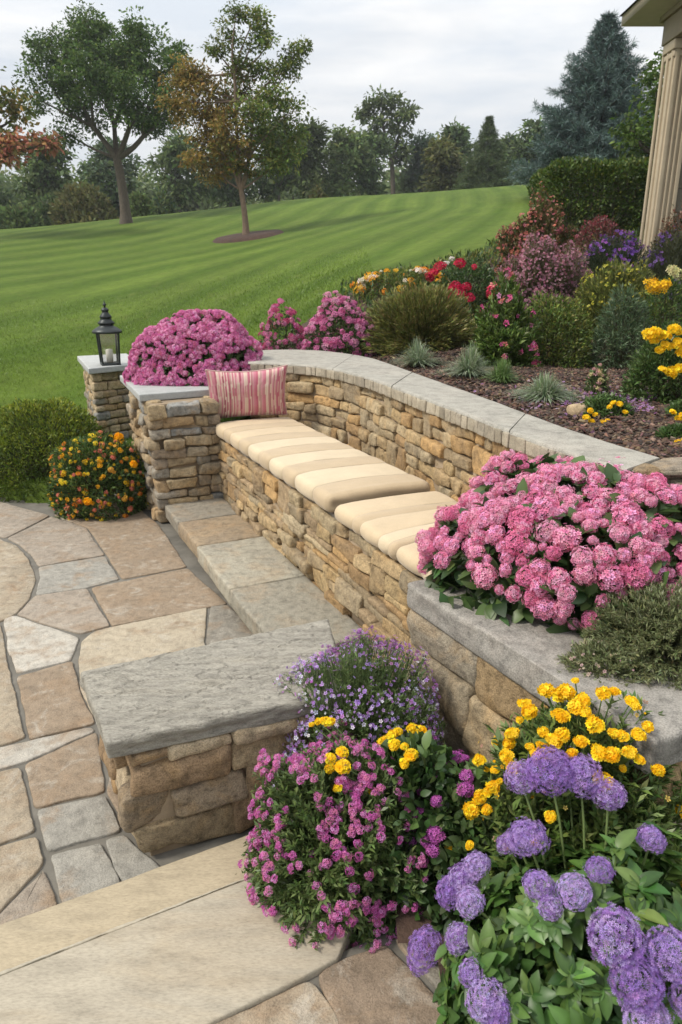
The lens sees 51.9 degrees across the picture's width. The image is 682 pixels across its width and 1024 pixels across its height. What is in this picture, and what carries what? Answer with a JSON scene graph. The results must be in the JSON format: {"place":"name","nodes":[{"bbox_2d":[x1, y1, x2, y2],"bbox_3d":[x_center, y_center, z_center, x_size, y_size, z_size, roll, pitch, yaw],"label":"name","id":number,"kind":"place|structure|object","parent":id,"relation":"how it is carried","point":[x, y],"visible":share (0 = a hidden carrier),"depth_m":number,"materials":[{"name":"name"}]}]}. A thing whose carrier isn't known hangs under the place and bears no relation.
{"place":"outdoors","nodes":[
{"label":"outdoors","id":0,"kind":"place"},
{"bbox_2d":[0,497,252,924],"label":"patio paving","id":1,"kind":"structure","parent":0,"point":[152,615],"depth_m":3.60,"materials":[{"name":"beige stone"}]},
{"bbox_2d":[43,430,149,520],"bbox_3d":[-1.979,-0.300,5.696,0.854,0.742,0.760,0,18,0],"label":"lantana","id":2,"kind":"object","parent":1,"relation":"on","point":[62,494],"visible":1,"depth_m":5.52,"materials":[{"name":"orange plant"}]},
{"bbox_2d":[0,491,372,942],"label":"ground","id":3,"kind":"structure","parent":0,"point":[188,557],"depth_m":3.02,"materials":[{"name":"grey concrete"}]},
{"bbox_2d":[0,395,117,503],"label":"boxwood shrub","id":4,"kind":"object","parent":3,"relation":"on","point":[63,425],"visible":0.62,"depth_m":6.16,"materials":[{"name":"green plant"}]},
{"bbox_2d":[0,831,257,971],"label":"tread paving","id":5,"kind":"structure","parent":3,"relation":"on","point":[27,938],"depth_m":2.01,"materials":[{"name":"stone"}]},
{"bbox_2d":[120,375,223,522],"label":"stone pier","id":6,"kind":"structure","parent":3,"relation":"on","point":[175,438],"depth_m":5.42,"materials":[{"name":"beige stone"}]},
{"bbox_2d":[122,308,263,385],"bbox_3d":[-1.253,-1.399,5.999,1.271,0.673,0.821,0,18,0],"label":"chrysanthemum","id":7,"kind":"object","parent":6,"relation":"on","point":[197,341],"visible":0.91,"depth_m":5.76,"materials":[{"name":"pink plant"}]},
{"bbox_2d":[0,871,360,1023],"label":"landing slab","id":8,"kind":"structure","parent":3,"relation":"on","point":[219,955],"depth_m":1.81,"materials":[{"name":"stone"}]},
{"bbox_2d":[0,875,253,975],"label":"joint mortar","id":9,"kind":"object","parent":8,"relation":"attached to","point":[9,970],"visible":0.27,"depth_m":1.92,"materials":[{"name":"mortar"}]},
{"bbox_2d":[79,619,345,855],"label":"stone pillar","id":10,"kind":"structure","parent":3,"relation":"on","point":[187,735],"depth_m":2.32,"materials":[{"name":"stone"}]},
{"bbox_2d":[164,498,365,664],"bbox_3d":[-0.641,0.349,4.526,0.481,0.200,2.703,-8,20,-24],"label":"stone ledge","id":11,"kind":"object","parent":3,"relation":"on","point":[263,584],"visible":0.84,"depth_m":4.18,"materials":[{"name":"grey stone"}]},
{"bbox_2d":[217,439,423,689],"bbox_3d":[0.020,0.171,4.372,0.754,0.730,3.394,-8,20,-24],"label":"stone bench","id":12,"kind":"object","parent":3,"relation":"on","point":[361,581],"visible":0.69,"depth_m":3.80,"materials":[{"name":"beige stone"}]},
{"bbox_2d":[216,417,429,512],"bbox_3d":[-0.246,-0.390,4.695,0.652,0.123,2.185,-8,20,-24],"label":"seat cushion","id":13,"kind":"object","parent":12,"relation":"on","point":[326,472],"visible":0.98,"depth_m":4.26,"materials":[{"name":"fabric"}]},
{"bbox_2d":[205,365,287,418],"bbox_3d":[-0.740,-0.941,5.535,0.639,0.445,0.224,-3,19,-10],"label":"pillow","id":14,"kind":"object","parent":13,"relation":"on","point":[245,393],"visible":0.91,"depth_m":5.45,"materials":[{"name":"fabric"}]},
{"bbox_2d":[334,491,456,578],"bbox_3d":[0.459,0.097,3.285,0.652,0.102,1.025,-8,20,-24],"label":"seat cushion","id":15,"kind":"object","parent":12,"relation":"on","point":[391,526],"visible":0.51,"depth_m":3.35,"materials":[{"name":"fabric"}]},
{"bbox_2d":[306,929,435,995],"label":"landing ground","id":16,"kind":"structure","parent":3,"relation":"on","point":[395,950],"depth_m":1.88,"materials":[{"name":"stone"},{"name":"grout"}]},
{"bbox_2d":[216,940,443,1023],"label":"landing paving","id":17,"kind":"structure","parent":16,"relation":"on","point":[382,985],"depth_m":1.75,"materials":[{"name":"beige stone"}]},
{"bbox_2d":[248,350,681,565],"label":"retaining wall","id":18,"kind":"structure","parent":3,"relation":"on","point":[445,439],"depth_m":4.25,"materials":[{"name":"stone"}]},
{"bbox_2d":[406,574,681,840],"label":"planter wall","id":19,"kind":"structure","parent":3,"relation":"on","point":[490,672],"depth_m":2.27,"materials":[{"name":"stone"}]},
{"bbox_2d":[556,632,667,687],"bbox_3d":[0.800,0.425,2.069,0.323,0.099,0.258,7,19,20],"label":"thyme","id":20,"kind":"object","parent":19,"relation":"on","point":[587,650],"visible":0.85,"depth_m":2.03,"materials":[{"name":"green plant"}]},
{"bbox_2d":[579,574,681,690],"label":"santolina","id":21,"kind":"object","parent":19,"relation":"on","point":[651,625],"visible":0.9,"depth_m":2.08,"materials":[{"name":"green plant"}]},
{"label":"terrace soil","id":22,"kind":"structure","parent":19,"relation":"in","visible":0},
{"bbox_2d":[414,449,681,637],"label":"hydrangea","id":23,"kind":"object","parent":22,"relation":"on","point":[496,526],"visible":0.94,"depth_m":2.33,"materials":[{"name":"pink plant"}]},
{"bbox_2d":[0,184,633,502],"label":"lawn","id":24,"kind":"structure","parent":0,"point":[101,260],"depth_m":16.01,"materials":[{"name":"green plant"}]},
{"bbox_2d":[0,128,23,209],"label":"walnut tree","id":25,"kind":"object","parent":24,"relation":"on","point":[4,200],"visible":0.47,"depth_m":43.66,"materials":[{"name":"green plant"}]},
{"bbox_2d":[0,203,44,229],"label":"wild shrub","id":26,"kind":"object","parent":24,"relation":"on","point":[18,216],"visible":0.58,"depth_m":36.45,"materials":[{"name":"green plant"}]},
{"bbox_2d":[0,66,67,170],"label":"maple tree","id":27,"kind":"object","parent":24,"relation":"on","point":[12,144],"visible":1,"depth_m":23.82,"materials":[{"name":"orange plant"}]},
{"bbox_2d":[0,129,88,225],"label":"cherry tree","id":28,"kind":"object","parent":24,"relation":"on","point":[44,176],"visible":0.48,"depth_m":41.43,"materials":[{"name":"green plant"}]},
{"bbox_2d":[35,194,64,225],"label":"wild shrub","id":29,"kind":"object","parent":24,"relation":"on","point":[42,207],"visible":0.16,"depth_m":39.19,"materials":[{"name":"green plant"}]},
{"bbox_2d":[48,180,119,224],"bbox_3d":[-13.730,-16.066,37.835,3.992,3.453,3.466,0,18,0],"label":"wild shrub","id":30,"kind":"object","parent":24,"relation":"on","point":[89,201],"visible":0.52,"depth_m":37.00,"materials":[{"name":"green plant"}]},
{"bbox_2d":[77,353,133,439],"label":"stone pier","id":31,"kind":"structure","parent":24,"relation":"on","point":[106,392],"depth_m":7.67,"materials":[{"name":"beige stone"}]},
{"bbox_2d":[92,301,121,365],"bbox_3d":[-2.513,-1.930,7.524,0.316,0.679,0.316,0,18,0],"label":"lantern","id":32,"kind":"object","parent":31,"relation":"on","point":[106,323],"visible":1,"depth_m":7.45,"materials":[{"name":"metal"}]},
{"bbox_2d":[105,349,113,361],"bbox_3d":[-2.513,-1.704,7.599,0.074,0.147,0.074,0,18,0],"label":"candle","id":33,"kind":"object","parent":32,"relation":"in","point":[109,355],"visible":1,"depth_m":7.57,"materials":[{"name":"wax"}]},
{"bbox_2d":[11,0,200,223],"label":"oak tree","id":34,"kind":"object","parent":24,"relation":"on","point":[106,70],"visible":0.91,"depth_m":27.43,"materials":[{"name":"green plant"}]},
{"bbox_2d":[70,135,147,216],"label":"maple tree","id":35,"kind":"object","parent":24,"relation":"on","point":[99,170],"visible":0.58,"depth_m":46.14,"materials":[{"name":"green plant"}]},
{"bbox_2d":[128,190,156,216],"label":"wild shrub","id":36,"kind":"object","parent":24,"relation":"on","point":[141,204],"visible":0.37,"depth_m":38.30,"materials":[{"name":"green plant"}]},
{"bbox_2d":[151,184,180,214],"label":"wild shrub","id":37,"kind":"object","parent":24,"relation":"on","point":[163,201],"visible":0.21,"depth_m":40.12,"materials":[{"name":"green plant"}]},
{"bbox_2d":[141,124,220,212],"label":"beech tree","id":38,"kind":"object","parent":24,"relation":"on","point":[180,186],"visible":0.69,"depth_m":48.57,"materials":[{"name":"green plant"}]},
{"bbox_2d":[204,134,259,206],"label":"hickory tree","id":39,"kind":"object","parent":24,"relation":"on","point":[228,192],"visible":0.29,"depth_m":50.71,"materials":[{"name":"green plant"}]},
{"bbox_2d":[0,152,469,227],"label":"woodland","id":40,"kind":"object","parent":24,"relation":"on","point":[205,203],"visible":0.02,"depth_m":59.64,"materials":[{"name":"green plant"}]},
{"bbox_2d":[212,229,282,242],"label":"tree ring soil","id":41,"kind":"object","parent":24,"relation":"on","point":[252,235],"visible":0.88,"depth_m":21.87,"materials":[{"name":"brown soil"}]},
{"bbox_2d":[153,0,316,234],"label":"young tree","id":42,"kind":"object","parent":41,"relation":"in","point":[220,130],"visible":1,"depth_m":21.02,"materials":[{"name":"green plant"}]},
{"bbox_2d":[242,113,301,202],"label":"sycamore tree","id":43,"kind":"object","parent":24,"relation":"on","point":[264,185],"visible":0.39,"depth_m":49.99,"materials":[{"name":"green plant"}]},
{"bbox_2d":[283,115,336,198],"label":"willow tree","id":44,"kind":"object","parent":24,"relation":"on","point":[310,177],"visible":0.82,"depth_m":48.45,"materials":[{"name":"green plant"}]},
{"bbox_2d":[308,183,328,197],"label":"wild shrub","id":45,"kind":"object","parent":24,"relation":"on","point":[317,192],"visible":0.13,"depth_m":40.11,"materials":[{"name":"green plant"}]},
{"bbox_2d":[318,123,374,196],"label":"poplar tree","id":46,"kind":"object","parent":24,"relation":"on","point":[345,165],"visible":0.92,"depth_m":49.73,"materials":[{"name":"green plant"}]},
{"bbox_2d":[348,128,395,195],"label":"elm tree","id":47,"kind":"object","parent":24,"relation":"on","point":[370,185],"visible":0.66,"depth_m":51.76,"materials":[{"name":"green plant"}]},
{"bbox_2d":[351,84,422,193],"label":"aspen tree","id":48,"kind":"object","parent":24,"relation":"on","point":[379,102],"visible":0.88,"depth_m":54.91,"materials":[{"name":"green plant"}]},
{"bbox_2d":[398,129,437,191],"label":"ash tree","id":49,"kind":"object","parent":24,"relation":"on","point":[421,142],"visible":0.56,"depth_m":57.11,"materials":[{"name":"green plant"}]},
{"bbox_2d":[412,134,468,191],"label":"linden tree","id":50,"kind":"object","parent":24,"relation":"on","point":[442,160],"visible":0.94,"depth_m":46.51,"materials":[{"name":"green plant"}]},
{"bbox_2d":[429,116,475,182],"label":"oak tree","id":51,"kind":"object","parent":24,"relation":"on","point":[460,135],"visible":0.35,"depth_m":53.15,"materials":[{"name":"green plant"}]},
{"bbox_2d":[281,224,667,443],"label":"soil","id":52,"kind":"structure","parent":24,"relation":"on","point":[305,324],"depth_m":8.43,"materials":[{"name":"brown soil"}]},
{"bbox_2d":[258,298,304,349],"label":"rose shrub","id":53,"kind":"object","parent":52,"relation":"on","point":[287,321],"visible":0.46,"depth_m":7.23,"materials":[{"name":"pink plant"}]},
{"bbox_2d":[301,290,376,356],"bbox_3d":[-0.017,-1.766,7.112,0.876,0.933,0.714,0,18,0],"label":"rose shrub","id":54,"kind":"object","parent":52,"relation":"on","point":[332,313],"visible":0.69,"depth_m":6.92,"materials":[{"name":"pink plant"}]},
{"bbox_2d":[350,266,450,299],"bbox_3d":[0.750,-2.790,8.549,1.181,0.427,1.063,13,22,34],"label":"zinnia","id":55,"kind":"object","parent":52,"relation":"on","point":[417,271],"visible":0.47,"depth_m":8.32,"materials":[{"name":"orange plant"}]},
{"bbox_2d":[443,256,461,281],"bbox_3d":[1.391,-2.913,8.732,0.378,0.536,0.313,0,18,0],"label":"yarrow","id":56,"kind":"object","parent":52,"relation":"on","point":[451,258],"visible":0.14,"depth_m":8.67,"materials":[{"name":"white plant"}]},
{"bbox_2d":[424,256,499,320],"bbox_3d":[1.477,-2.597,8.209,1.110,0.764,1.082,0,18,0],"label":"rose shrub","id":57,"kind":"object","parent":52,"relation":"on","point":[460,271],"visible":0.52,"depth_m":8.04,"materials":[{"name":"red plant"}]},
{"bbox_2d":[277,302,681,458],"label":"mulch","id":58,"kind":"object","parent":52,"relation":"on","point":[618,430],"visible":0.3,"depth_m":3.95,"materials":[{"name":"brown wood"}]},
{"bbox_2d":[385,337,448,368],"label":"sedge tuft","id":59,"kind":"object","parent":58,"relation":"on","point":[417,356],"visible":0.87,"depth_m":5.93,"materials":[{"name":"green plant"}]},
{"bbox_2d":[358,279,476,357],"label":"ornamental grass","id":60,"kind":"object","parent":58,"relation":"on","point":[404,318],"visible":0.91,"depth_m":6.75,"materials":[{"name":"green plant"}]},
{"bbox_2d":[430,342,496,376],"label":"sedge tuft","id":61,"kind":"object","parent":58,"relation":"on","point":[469,365],"visible":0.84,"depth_m":4.92,"materials":[{"name":"green plant"}]},
{"bbox_2d":[497,369,587,405],"bbox_3d":[1.163,-0.714,3.959,0.585,0.179,0.582,0,18,0],"label":"sedge tuft","id":62,"kind":"object","parent":58,"relation":"on","point":[545,389],"visible":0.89,"depth_m":3.94,"materials":[{"name":"green plant"}]},
{"bbox_2d":[475,380,676,432],"bbox_3d":[1.740,-0.563,3.713,2.117,0.064,1.807,0,18,0],"label":"creeping thyme","id":63,"kind":"object","parent":58,"relation":"on","point":[627,397],"visible":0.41,"depth_m":3.75,"materials":[{"name":"purple plant"}]},
{"bbox_2d":[566,403,587,415],"bbox_3d":[1.193,-0.505,3.523,0.115,0.082,0.084,0,18,0],"label":"rock","id":64,"kind":"object","parent":58,"relation":"on","point":[574,409],"visible":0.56,"depth_m":3.48,"materials":[{"name":"beige stone"}]},
{"bbox_2d":[664,398,681,420],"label":"marigold","id":65,"kind":"object","parent":58,"relation":"on","point":[675,408],"visible":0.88,"depth_m":3.44,"materials":[{"name":"yellow plant"}]},
{"bbox_2d":[478,356,523,383],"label":"sedge tuft","id":66,"kind":"object","parent":52,"relation":"on","point":[501,374],"visible":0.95,"depth_m":4.66,"materials":[{"name":"green plant"}]},
{"bbox_2d":[468,267,543,367],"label":"cosmos","id":67,"kind":"object","parent":52,"relation":"on","point":[503,328],"visible":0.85,"depth_m":5.62,"materials":[{"name":"green plant"}]},
{"bbox_2d":[339,201,681,356],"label":"ground cover","id":68,"kind":"object","parent":52,"relation":"on","point":[482,255],"visible":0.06,"depth_m":8.70,"materials":[{"name":"green plant"}]},
{"bbox_2d":[494,181,584,276],"bbox_3d":[2.481,-3.441,8.785,1.259,1.295,1.065,0,18,0],"label":"smokebush","id":69,"kind":"object","parent":52,"relation":"on","point":[544,224],"visible":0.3,"depth_m":8.63,"materials":[{"name":"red plant"}]},
{"bbox_2d":[480,230,599,316],"bbox_3d":[2.282,-2.680,7.974,1.412,1.050,1.134,-4,19,-12],"label":"heather","id":70,"kind":"object","parent":52,"relation":"on","point":[541,267],"visible":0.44,"depth_m":7.74,"materials":[{"name":"pink plant"}]},
{"bbox_2d":[528,288,595,368],"bbox_3d":[1.793,-1.437,5.955,0.830,0.895,0.622,0,18,0],"label":"potentilla","id":71,"kind":"object","parent":52,"relation":"on","point":[557,311],"visible":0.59,"depth_m":5.80,"materials":[{"name":"green plant"}]},
{"bbox_2d":[526,154,652,243],"bbox_3d":[3.894,-4.745,10.974,1.954,1.493,1.577,0,18,0],"label":"hedge","id":72,"kind":"object","parent":52,"relation":"on","point":[624,175],"visible":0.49,"depth_m":10.33,"materials":[{"name":"green plant"}]},
{"bbox_2d":[583,363,612,393],"bbox_3d":[1.509,-0.740,4.127,0.180,0.281,0.186,0,18,0],"label":"snapdragon","id":73,"kind":"object","parent":52,"relation":"on","point":[597,379],"visible":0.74,"depth_m":4.08,"materials":[{"name":"pink plant"}]},
{"bbox_2d":[573,214,624,269],"bbox_3d":[3.408,-3.503,9.256,0.816,0.845,0.676,0,18,0],"label":"barberry","id":74,"kind":"object","parent":52,"relation":"on","point":[604,228],"visible":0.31,"depth_m":9.13,"materials":[{"name":"red plant"}]},
{"bbox_2d":[580,391,635,423],"bbox_3d":[1.320,-0.505,3.472,0.347,0.196,0.348,0,18,0],"label":"marigold","id":75,"kind":"object","parent":52,"relation":"on","point":[604,405],"visible":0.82,"depth_m":3.45,"materials":[{"name":"green plant"}]},
{"bbox_2d":[576,229,648,287],"bbox_3d":[3.285,-2.961,8.378,0.946,0.787,0.819,-5,19,-15],"label":"aster","id":76,"kind":"object","parent":52,"relation":"on","point":[631,250],"visible":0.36,"depth_m":8.23,"materials":[{"name":"purple plant"}]},
{"bbox_2d":[568,252,668,337],"bbox_3d":[2.824,-2.163,7.075,0.950,0.886,0.864,-12,22,-32],"label":"goldenrod","id":77,"kind":"object","parent":52,"relation":"on","point":[594,297],"visible":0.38,"depth_m":6.95,"materials":[{"name":"green plant"}]},
{"bbox_2d":[585,281,657,368],"bbox_3d":[2.329,-1.428,5.845,0.585,0.975,0.488,7,20,21],"label":"lavender cotton","id":78,"kind":"object","parent":52,"relation":"on","point":[630,344],"visible":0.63,"depth_m":5.75,"materials":[{"name":"green plant"}]},
{"bbox_2d":[608,47,664,157],"bbox_3d":[6.293,-7.231,13.560,2.676,3.265,1.687,-6,19,-17],"label":"birch tree","id":79,"kind":"object","parent":52,"relation":"on","point":[632,135],"visible":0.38,"depth_m":13.16,"materials":[{"name":"green plant"}]},
{"bbox_2d":[619,318,681,404],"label":"marigold","id":80,"kind":"object","parent":52,"relation":"on","point":[665,365],"visible":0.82,"depth_m":3.82,"materials":[{"name":"yellow plant"}]},
{"bbox_2d":[629,265,681,350],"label":"marigold","id":81,"kind":"object","parent":52,"relation":"on","point":[661,287],"visible":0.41,"depth_m":6.12,"materials":[{"name":"yellow plant"}]},
{"bbox_2d":[634,224,681,302],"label":"aster","id":82,"kind":"object","parent":52,"relation":"on","point":[666,255],"visible":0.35,"depth_m":7.90,"materials":[{"name":"purple plant"}]},
{"bbox_2d":[648,201,681,263],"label":"photinia","id":83,"kind":"object","parent":52,"relation":"on","point":[676,223],"visible":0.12,"depth_m":8.13,"materials":[{"name":"red plant"}]},
{"bbox_2d":[654,421,681,441],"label":"marigold","id":84,"kind":"object","parent":52,"relation":"on","point":[674,430],"visible":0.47,"depth_m":3.00,"materials":[{"name":"green plant"}]},
{"bbox_2d":[452,114,520,189],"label":"fir tree","id":85,"kind":"object","parent":24,"relation":"on","point":[485,166],"visible":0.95,"depth_m":41.84,"materials":[{"name":"green plant"}]},
{"bbox_2d":[495,130,522,183],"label":"alder tree","id":86,"kind":"object","parent":24,"relation":"on","point":[505,140],"visible":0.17,"depth_m":49.88,"materials":[{"name":"green plant"}]},
{"bbox_2d":[505,115,553,185],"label":"hornbeam tree","id":87,"kind":"object","parent":24,"relation":"on","point":[520,150],"visible":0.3,"depth_m":46.25,"materials":[{"name":"green plant"}]},
{"bbox_2d":[504,8,654,193],"bbox_3d":[7.584,-11.834,20.305,5.159,4.714,5.489,14,23,36],"label":"spruce tree","id":88,"kind":"object","parent":24,"relation":"on","point":[600,82],"visible":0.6,"depth_m":19.53,"materials":[{"name":"green plant"}]},
{"bbox_2d":[619,0,681,259],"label":"house","id":89,"kind":"structure","parent":24,"relation":"on","point":[665,190],"depth_m":8.10,"materials":[{"name":"beige paint"}]},
{"bbox_2d":[0,0,663,200],"label":"sky","id":90,"kind":"structure","parent":0,"point":[470,61],"materials":[{"name":"white"}]},
{"bbox_2d":[265,767,462,979],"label":"border soil","id":91,"kind":"structure","parent":0,"point":[407,924],"depth_m":1.90,"materials":[{"name":"brown soil"}]},
{"bbox_2d":[235,719,437,953],"bbox_3d":[-0.004,0.962,2.091,0.650,0.654,0.630,0,18,0],"label":"aster","id":92,"kind":"object","parent":91,"relation":"in","point":[309,819],"visible":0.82,"depth_m":1.93,"materials":[{"name":"pink plant"}]},
{"bbox_2d":[256,625,448,817],"bbox_3d":[0.046,0.704,2.414,0.745,0.686,0.711,0,18,0],"label":"lobelia","id":93,"kind":"object","parent":91,"relation":"on","point":[377,705],"visible":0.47,"depth_m":2.33,"materials":[{"name":"purple plant"}]},
{"bbox_2d":[308,716,466,935],"bbox_3d":[0.201,0.906,2.099,0.518,0.580,0.549,-9,20,-26],"label":"marigold","id":94,"kind":"object","parent":91,"relation":"on","point":[416,751],"visible":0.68,"depth_m":1.98,"materials":[{"name":"green plant"}]},
{"bbox_2d":[397,749,499,936],"bbox_3d":[0.362,0.975,2.032,0.419,0.548,0.566,0,18,0],"label":"verbena","id":95,"kind":"object","parent":91,"relation":"on","point":[460,793],"visible":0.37,"depth_m":1.91,"materials":[{"name":"green plant"}]},
{"bbox_2d":[406,745,681,1023],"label":"ageratum","id":96,"kind":"object","parent":91,"relation":"on","point":[593,935],"visible":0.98,"depth_m":1.47,"materials":[{"name":"purple plant"}]},
{"bbox_2d":[447,677,681,907],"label":"marigold","id":97,"kind":"object","parent":91,"relation":"on","point":[558,726],"visible":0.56,"depth_m":1.78,"materials":[{"name":"yellow plant"}]}
]}

